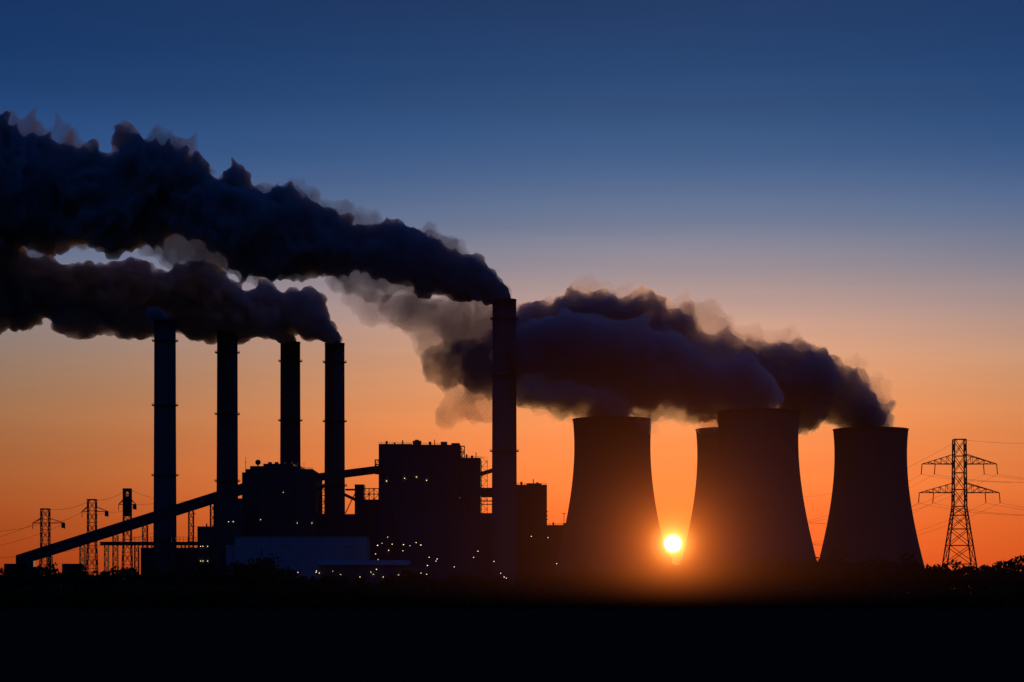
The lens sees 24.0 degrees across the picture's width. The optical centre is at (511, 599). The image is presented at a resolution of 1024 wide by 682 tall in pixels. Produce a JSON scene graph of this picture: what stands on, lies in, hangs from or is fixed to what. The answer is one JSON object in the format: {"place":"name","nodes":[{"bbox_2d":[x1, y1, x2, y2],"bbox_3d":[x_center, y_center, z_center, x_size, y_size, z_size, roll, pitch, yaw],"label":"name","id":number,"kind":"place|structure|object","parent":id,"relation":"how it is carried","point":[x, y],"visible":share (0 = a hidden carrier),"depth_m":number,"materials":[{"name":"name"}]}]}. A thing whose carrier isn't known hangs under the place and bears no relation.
{"place":"outdoors","nodes":[
{"label":"outdoors","id":0,"kind":"place"},
{"bbox_2d":[0,608,1023,681],"bbox_3d":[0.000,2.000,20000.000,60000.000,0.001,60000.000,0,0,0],"label":"ground","id":1,"kind":"structure","parent":0,"point":[511,645],"depth_m":105.11,"materials":[{"name":"black plant"}]},
{"bbox_2d":[28,565,54,580],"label":"tree","id":2,"kind":"object","parent":1,"relation":"on","point":[38,572],"visible":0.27,"depth_m":600.58,"materials":[{"name":"black plant"}]},
{"bbox_2d":[32,508,64,571],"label":"pylon","id":3,"kind":"structure","parent":1,"relation":"on","point":[47,529],"depth_m":1499.00,"materials":[{"name":"metal"}]},
{"bbox_2d":[39,562,64,584],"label":"bush","id":4,"kind":"object","parent":1,"relation":"on","point":[49,569],"visible":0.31,"depth_m":606.56,"materials":[{"name":"black plant"}]},
{"bbox_2d":[59,564,87,585],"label":"bush","id":5,"kind":"object","parent":1,"relation":"on","point":[75,573],"visible":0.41,"depth_m":602.79,"materials":[{"name":"black plant"}]},
{"bbox_2d":[76,573,101,587],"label":"tree","id":6,"kind":"object","parent":1,"relation":"on","point":[96,576],"visible":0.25,"depth_m":579.91,"materials":[{"name":"black plant"}]},
{"bbox_2d":[81,570,99,585],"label":"bush","id":7,"kind":"object","parent":1,"relation":"on","point":[93,572],"visible":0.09,"depth_m":626.23,"materials":[{"name":"black plant"}]},
{"bbox_2d":[82,499,108,574],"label":"pylon","id":8,"kind":"structure","parent":1,"relation":"on","point":[95,534],"depth_m":1498.89,"materials":[{"name":"metal"}]},
{"bbox_2d":[92,571,115,589],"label":"tree","id":9,"kind":"object","parent":1,"relation":"on","point":[104,581],"visible":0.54,"depth_m":572.26,"materials":[{"name":"black plant"}]},
{"bbox_2d":[89,571,120,586],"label":"tree","id":10,"kind":"object","parent":1,"relation":"on","point":[100,573],"visible":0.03,"depth_m":617.32,"materials":[{"name":"black plant"}]},
{"bbox_2d":[108,566,127,581],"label":"bush","id":11,"kind":"object","parent":1,"relation":"on","point":[117,572],"visible":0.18,"depth_m":634.60,"materials":[{"name":"black plant"}]},
{"bbox_2d":[4,483,242,574],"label":"coal conveyor","id":12,"kind":"object","parent":1,"relation":"on","point":[26,560],"visible":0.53,"depth_m":1960.00,"materials":[{"name":"metal"}]},
{"bbox_2d":[118,488,136,567],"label":"pylon","id":13,"kind":"structure","parent":1,"relation":"on","point":[127,501],"depth_m":1498.50,"materials":[{"name":"metal"}]},
{"bbox_2d":[0,491,219,557],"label":"power lines","id":14,"kind":"object","parent":13,"relation":"attached to","point":[90,514],"visible":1,"depth_m":1499.95,"materials":[{"name":"metal"}]},
{"bbox_2d":[119,567,148,587],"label":"bush","id":15,"kind":"object","parent":1,"relation":"on","point":[129,575],"visible":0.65,"depth_m":569.75,"materials":[{"name":"black plant"}]},
{"bbox_2d":[34,498,246,574],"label":"annex blocks","id":16,"kind":"structure","parent":1,"relation":"on","point":[232,509],"depth_m":2010.00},
{"bbox_2d":[133,565,161,587],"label":"bush","id":17,"kind":"object","parent":1,"relation":"on","point":[138,577],"visible":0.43,"depth_m":588.22,"materials":[{"name":"black plant"}]},
{"bbox_2d":[151,319,178,577],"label":"chimney","id":18,"kind":"object","parent":1,"relation":"on","point":[164,475],"visible":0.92,"depth_m":1991.96,"materials":[{"name":"concrete"}]},
{"bbox_2d":[214,332,239,497],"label":"chimney","id":19,"kind":"object","parent":1,"relation":"on","point":[227,412],"visible":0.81,"depth_m":2087.14,"materials":[{"name":"concrete"}]},
{"bbox_2d":[223,560,244,584],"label":"bush","id":20,"kind":"object","parent":1,"relation":"on","point":[233,565],"visible":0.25,"depth_m":610.44,"materials":[{"name":"black plant"}]},
{"bbox_2d":[248,550,281,571],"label":"tree","id":21,"kind":"object","parent":1,"relation":"on","point":[259,559],"visible":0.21,"depth_m":617.99,"materials":[{"name":"black plant"}]},
{"bbox_2d":[261,560,288,576],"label":"tree","id":22,"kind":"object","parent":1,"relation":"on","point":[267,561],"visible":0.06,"depth_m":612.58,"materials":[{"name":"black plant"}]},
{"bbox_2d":[242,457,321,535],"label":"boiler house","id":23,"kind":"structure","parent":1,"relation":"on","point":[282,499],"depth_m":2060.00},
{"bbox_2d":[278,569,296,578],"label":"bush","id":24,"kind":"object","parent":1,"relation":"on","point":[282,573],"visible":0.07,"depth_m":600.75,"materials":[{"name":"black plant"}]},
{"bbox_2d":[278,341,302,465],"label":"chimney","id":25,"kind":"object","parent":1,"relation":"on","point":[290,360],"visible":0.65,"depth_m":2162.24,"materials":[{"name":"concrete"}]},
{"bbox_2d":[275,570,310,588],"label":"bush","id":26,"kind":"object","parent":1,"relation":"on","point":[290,579],"visible":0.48,"depth_m":577.92,"materials":[{"name":"black plant"}]},
{"bbox_2d":[226,536,369,579],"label":"switchgear hall","id":27,"kind":"structure","parent":1,"relation":"on","point":[302,555],"depth_m":1900.00,"materials":[{"name":"blue paint"}]},
{"bbox_2d":[323,342,346,513],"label":"chimney","id":28,"kind":"object","parent":1,"relation":"on","point":[334,362],"visible":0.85,"depth_m":2172.03,"materials":[{"name":"concrete"}]},
{"bbox_2d":[317,560,427,584],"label":"workshop shed","id":29,"kind":"structure","parent":1,"relation":"on","point":[356,568],"depth_m":1840.00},
{"bbox_2d":[375,440,480,559],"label":"boiler house","id":30,"kind":"structure","parent":1,"relation":"on","point":[451,474],"depth_m":2040.00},
{"bbox_2d":[200,476,556,583],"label":"lights","id":31,"kind":"object","parent":30,"relation":"attached to","point":[377,545],"visible":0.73,"depth_m":1999.90,"materials":[{"name":"metal"}]},
{"bbox_2d":[318,466,564,582],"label":"plant blocks","id":32,"kind":"structure","parent":1,"relation":"on","point":[447,538],"depth_m":2080.00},
{"bbox_2d":[93,440,603,572],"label":"plant pipework","id":33,"kind":"object","parent":32,"relation":"on","point":[485,472],"visible":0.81,"depth_m":2046.28,"materials":[{"name":"metal"}]},
{"bbox_2d":[490,298,518,584],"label":"chimney","id":34,"kind":"object","parent":1,"relation":"on","point":[504,449],"visible":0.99,"depth_m":1991.17,"materials":[{"name":"concrete"}]},
{"bbox_2d":[557,585,598,608],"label":"hedge","id":35,"kind":"object","parent":1,"relation":"on","point":[574,601],"visible":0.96,"depth_m":500.44,"materials":[{"name":"black plant"}]},
{"bbox_2d":[570,564,597,588],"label":"bush","id":36,"kind":"object","parent":1,"relation":"on","point":[582,567],"visible":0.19,"depth_m":600.95,"materials":[{"name":"brown plant"}]},
{"bbox_2d":[567,588,604,608],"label":"hedge","id":37,"kind":"object","parent":1,"relation":"on","point":[583,600],"visible":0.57,"depth_m":505.03,"materials":[{"name":"black plant"}]},
{"bbox_2d":[572,587,612,608],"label":"hedge","id":38,"kind":"object","parent":1,"relation":"on","point":[600,604],"visible":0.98,"depth_m":500.62,"materials":[{"name":"black plant"}]},
{"bbox_2d":[590,588,618,606],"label":"hedge","id":39,"kind":"object","parent":1,"relation":"on","point":[607,597],"visible":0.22,"depth_m":508.04,"materials":[{"name":"black plant"}]},
{"bbox_2d":[589,585,629,608],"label":"hedge","id":40,"kind":"object","parent":1,"relation":"on","point":[609,593],"visible":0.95,"depth_m":501.69,"materials":[{"name":"black plant"}]},
{"bbox_2d":[554,416,668,579],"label":"cooling tower","id":41,"kind":"structure","parent":1,"relation":"on","point":[612,491],"depth_m":2055.02,"materials":[{"name":"concrete"}]},
{"bbox_2d":[599,585,630,606],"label":"hedge","id":42,"kind":"object","parent":1,"relation":"on","point":[613,591],"visible":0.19,"depth_m":511.83,"materials":[{"name":"black plant"}]},
{"bbox_2d":[606,566,624,580],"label":"tree","id":43,"kind":"object","parent":1,"relation":"on","point":[613,573],"visible":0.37,"depth_m":604.88,"materials":[{"name":"brown plant"}]},
{"bbox_2d":[610,585,639,608],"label":"hedge","id":44,"kind":"object","parent":1,"relation":"on","point":[620,588],"visible":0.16,"depth_m":510.15,"materials":[{"name":"brown plant"}]},
{"bbox_2d":[615,571,641,587],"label":"tree","id":45,"kind":"object","parent":1,"relation":"on","point":[621,578],"visible":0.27,"depth_m":576.01,"materials":[{"name":"brown plant"}]},
{"bbox_2d":[613,588,649,608],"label":"hedge","id":46,"kind":"object","parent":1,"relation":"on","point":[622,599],"visible":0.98,"depth_m":501.14,"materials":[{"name":"black plant"}]},
{"bbox_2d":[616,516,657,571],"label":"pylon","id":47,"kind":"object","parent":1,"relation":"on","point":[634,542],"visible":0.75,"depth_m":1449.02,"materials":[{"name":"metal"}]},
{"bbox_2d":[622,589,655,608],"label":"hedge","id":48,"kind":"object","parent":1,"relation":"on","point":[641,599],"visible":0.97,"depth_m":500.98,"materials":[{"name":"black plant"}]},
{"bbox_2d":[623,568,654,589],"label":"bush","id":49,"kind":"object","parent":1,"relation":"on","point":[635,581],"visible":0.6,"depth_m":562.63,"materials":[{"name":"brown plant"}]},
{"bbox_2d":[631,563,657,572],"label":"tree","id":50,"kind":"object","parent":1,"relation":"on","point":[638,565],"visible":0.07,"depth_m":626.26,"materials":[{"name":"brown plant"}]},
{"bbox_2d":[636,584,658,589],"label":"hedge","id":51,"kind":"object","parent":1,"relation":"on","point":[645,586],"visible":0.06,"depth_m":525.89,"materials":[{"name":"brown plant"}]},
{"bbox_2d":[641,568,657,582],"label":"tree","id":52,"kind":"object","parent":1,"relation":"on","point":[649,574],"visible":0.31,"depth_m":582.56,"materials":[{"name":"brown plant"}]},
{"bbox_2d":[636,586,669,606],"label":"hedge","id":53,"kind":"object","parent":1,"relation":"on","point":[650,592],"visible":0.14,"depth_m":510.12,"materials":[{"name":"brown plant"}]},
{"bbox_2d":[642,555,671,579],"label":"tree","id":54,"kind":"object","parent":1,"relation":"on","point":[667,558],"visible":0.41,"depth_m":618.69,"materials":[{"name":"orange plant"}]},
{"bbox_2d":[641,589,679,608],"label":"hedge","id":55,"kind":"object","parent":1,"relation":"on","point":[656,601],"visible":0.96,"depth_m":499.86,"materials":[{"name":"brown plant"}]},
{"bbox_2d":[650,570,677,588],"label":"bush","id":56,"kind":"object","parent":1,"relation":"on","point":[668,579],"visible":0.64,"depth_m":573.56,"materials":[{"name":"orange plant"}]},
{"bbox_2d":[652,587,682,607],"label":"hedge","id":57,"kind":"object","parent":1,"relation":"on","point":[666,593],"visible":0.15,"depth_m":507.88,"materials":[{"name":"brown plant"}]},
{"bbox_2d":[656,566,680,585],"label":"tree","id":58,"kind":"object","parent":1,"relation":"on","point":[664,568],"visible":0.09,"depth_m":606.48,"materials":[{"name":"orange plant"}]},
{"bbox_2d":[660,568,677,585],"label":"tree","id":59,"kind":"object","parent":1,"relation":"on","point":[671,571],"visible":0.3,"depth_m":579.14,"materials":[{"name":"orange plant"}]},
{"bbox_2d":[666,552,680,568],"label":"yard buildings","id":60,"kind":"structure","parent":1,"relation":"on","point":[672,566],"depth_m":2124.00,"materials":[{"name":"orange paint"}]},
{"bbox_2d":[654,585,696,608],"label":"hedge","id":61,"kind":"object","parent":1,"relation":"on","point":[678,588],"visible":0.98,"depth_m":500.44,"materials":[{"name":"brown plant"}]},
{"bbox_2d":[660,584,702,608],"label":"hedge","id":62,"kind":"object","parent":1,"relation":"on","point":[681,606],"visible":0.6,"depth_m":504.02,"materials":[{"name":"brown plant"}]},
{"bbox_2d":[670,586,708,608],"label":"hedge","id":63,"kind":"object","parent":1,"relation":"on","point":[701,593],"visible":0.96,"depth_m":500.47,"materials":[{"name":"brown plant"}]},
{"bbox_2d":[680,566,708,588],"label":"bush","id":64,"kind":"object","parent":1,"relation":"on","point":[703,574],"visible":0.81,"depth_m":566.50,"materials":[{"name":"brown plant"}]},
{"bbox_2d":[687,559,703,571],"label":"tree","id":65,"kind":"object","parent":1,"relation":"on","point":[693,562],"visible":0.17,"depth_m":631.72,"materials":[{"name":"orange plant"}]},
{"bbox_2d":[682,427,717,565],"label":"cooling tower","id":66,"kind":"structure","parent":1,"relation":"on","point":[707,450],"depth_m":2188.02,"materials":[{"name":"concrete"}]},
{"bbox_2d":[686,583,719,607],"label":"hedge","id":67,"kind":"object","parent":1,"relation":"on","point":[701,587],"visible":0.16,"depth_m":513.90,"materials":[{"name":"brown plant"}]},
{"bbox_2d":[697,590,727,608],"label":"hedge","id":68,"kind":"object","parent":1,"relation":"on","point":[710,602],"visible":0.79,"depth_m":505.48,"materials":[{"name":"black plant"}]},
{"bbox_2d":[699,586,731,608],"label":"hedge","id":69,"kind":"object","parent":1,"relation":"on","point":[703,590],"visible":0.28,"depth_m":510.91,"materials":[{"name":"brown plant"}]},
{"bbox_2d":[707,555,732,579],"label":"bush","id":70,"kind":"object","parent":1,"relation":"on","point":[724,562],"visible":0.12,"depth_m":615.26,"materials":[{"name":"brown plant"}]},
{"bbox_2d":[706,565,736,590],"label":"tree","id":71,"kind":"object","parent":1,"relation":"on","point":[719,579],"visible":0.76,"depth_m":578.20,"materials":[{"name":"brown plant"}]},
{"bbox_2d":[707,589,738,608],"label":"hedge","id":72,"kind":"object","parent":1,"relation":"on","point":[726,596],"visible":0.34,"depth_m":509.63,"materials":[{"name":"black plant"}]},
{"bbox_2d":[714,567,744,589],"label":"tree","id":73,"kind":"object","parent":1,"relation":"on","point":[734,572],"visible":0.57,"depth_m":579.20,"materials":[{"name":"brown plant"}]},
{"bbox_2d":[712,586,751,608],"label":"hedge","id":74,"kind":"object","parent":1,"relation":"on","point":[726,600],"visible":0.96,"depth_m":503.21,"materials":[{"name":"black plant"}]},
{"bbox_2d":[725,585,764,608],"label":"hedge","id":75,"kind":"object","parent":1,"relation":"on","point":[743,589],"visible":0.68,"depth_m":505.19,"materials":[{"name":"black plant"}]},
{"bbox_2d":[734,586,773,608],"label":"hedge","id":76,"kind":"object","parent":1,"relation":"on","point":[754,591],"visible":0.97,"depth_m":500.68,"materials":[{"name":"black plant"}]},
{"bbox_2d":[700,408,816,588],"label":"cooling tower","id":77,"kind":"structure","parent":1,"relation":"on","point":[758,451],"depth_m":1968.56,"materials":[{"name":"concrete"}]},
{"bbox_2d":[743,587,781,608],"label":"hedge","id":78,"kind":"object","parent":1,"relation":"on","point":[772,594],"visible":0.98,"depth_m":501.86,"materials":[{"name":"black plant"}]},
{"bbox_2d":[757,588,786,608],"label":"hedge","id":79,"kind":"object","parent":1,"relation":"on","point":[772,589],"visible":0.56,"depth_m":506.02,"materials":[{"name":"black plant"}]},
{"bbox_2d":[770,585,805,608],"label":"hedge","id":80,"kind":"object","parent":1,"relation":"on","point":[785,586],"visible":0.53,"depth_m":508.61,"materials":[{"name":"black plant"}]},
{"bbox_2d":[796,557,824,589],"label":"tree","id":81,"kind":"object","parent":1,"relation":"on","point":[815,566],"visible":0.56,"depth_m":577.31,"materials":[{"name":"black plant"}]},
{"bbox_2d":[801,557,827,587],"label":"tree","id":82,"kind":"object","parent":1,"relation":"on","point":[805,560],"visible":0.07,"depth_m":629.02,"materials":[{"name":"black plant"}]},
{"bbox_2d":[813,558,843,573],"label":"tree","id":83,"kind":"object","parent":1,"relation":"on","point":[836,565],"visible":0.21,"depth_m":607.22,"materials":[{"name":"black plant"}]},
{"bbox_2d":[819,427,923,588],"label":"cooling tower","id":84,"kind":"structure","parent":1,"relation":"on","point":[871,456],"depth_m":2178.39,"materials":[{"name":"concrete"}]},
{"bbox_2d":[863,557,884,571],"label":"tree","id":85,"kind":"object","parent":1,"relation":"on","point":[873,566],"visible":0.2,"depth_m":609.26,"materials":[{"name":"black plant"}]},
{"bbox_2d":[888,553,918,573],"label":"bush","id":86,"kind":"object","parent":1,"relation":"on","point":[906,560],"visible":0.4,"depth_m":606.28,"materials":[{"name":"black plant"}]},
{"bbox_2d":[907,565,936,589],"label":"tree","id":87,"kind":"object","parent":1,"relation":"on","point":[915,572],"visible":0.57,"depth_m":585.30,"materials":[{"name":"black plant"}]},
{"bbox_2d":[918,564,937,579],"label":"bush","id":88,"kind":"object","parent":1,"relation":"on","point":[926,568],"visible":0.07,"depth_m":602.95,"materials":[{"name":"black plant"}]},
{"bbox_2d":[920,562,949,588],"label":"tree","id":89,"kind":"object","parent":1,"relation":"on","point":[929,581],"visible":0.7,"depth_m":560.20,"materials":[{"name":"black plant"}]},
{"bbox_2d":[924,584,966,608],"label":"hedge","id":90,"kind":"object","parent":1,"relation":"on","point":[943,586],"visible":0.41,"depth_m":507.31,"materials":[{"name":"black plant"}]},
{"bbox_2d":[940,569,964,588],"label":"tree","id":91,"kind":"object","parent":1,"relation":"on","point":[956,578],"visible":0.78,"depth_m":562.70,"materials":[{"name":"black plant"}]},
{"bbox_2d":[937,588,976,608],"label":"hedge","id":92,"kind":"object","parent":1,"relation":"on","point":[956,602],"visible":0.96,"depth_m":500.51,"materials":[{"name":"black plant"}]},
{"bbox_2d":[938,558,978,585],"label":"tree","id":93,"kind":"object","parent":1,"relation":"on","point":[965,570],"visible":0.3,"depth_m":580.85,"materials":[{"name":"black plant"}]},
{"bbox_2d":[918,439,1000,570],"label":"pylon","id":94,"kind":"object","parent":1,"relation":"on","point":[964,466],"visible":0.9,"depth_m":749.44,"materials":[{"name":"metal"}]},
{"bbox_2d":[617,439,1023,559],"bbox_3d":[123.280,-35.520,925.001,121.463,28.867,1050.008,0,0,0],"label":"conductors","id":95,"kind":"object","parent":94,"relation":"hanging from","point":[981,481],"visible":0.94,"depth_m":895.45,"materials":[{"name":"metal"}]},
{"bbox_2d":[951,584,984,608],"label":"hedge","id":96,"kind":"object","parent":1,"relation":"on","point":[961,586],"visible":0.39,"depth_m":512.69,"materials":[{"name":"black plant"}]},
{"bbox_2d":[963,586,992,608],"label":"hedge","id":97,"kind":"object","parent":1,"relation":"on","point":[978,597],"visible":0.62,"depth_m":511.34,"materials":[{"name":"black plant"}]},
{"bbox_2d":[969,565,994,581],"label":"tree","id":98,"kind":"object","parent":1,"relation":"on","point":[985,568],"visible":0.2,"depth_m":611.07,"materials":[{"name":"black plant"}]},
{"bbox_2d":[966,583,998,608],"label":"hedge","id":99,"kind":"object","parent":1,"relation":"on","point":[975,587],"visible":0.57,"depth_m":510.75,"materials":[{"name":"black plant"}]},
{"bbox_2d":[981,561,1008,571],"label":"bush","id":100,"kind":"object","parent":1,"relation":"on","point":[999,563],"visible":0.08,"depth_m":618.68,"materials":[{"name":"black plant"}]},
{"bbox_2d":[990,561,1023,587],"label":"tree","id":101,"kind":"object","parent":1,"relation":"on","point":[1011,565],"visible":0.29,"depth_m":585.65,"materials":[{"name":"black plant"}]},
{"bbox_2d":[1001,555,1023,577],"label":"tree","id":102,"kind":"object","parent":1,"relation":"on","point":[1019,560],"visible":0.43,"depth_m":604.27,"materials":[{"name":"black plant"}]},
{"bbox_2d":[0,0,1023,587],"label":"sky","id":103,"kind":"structure","parent":0,"point":[690,211],"materials":[{"name":"blue"}]}
]}

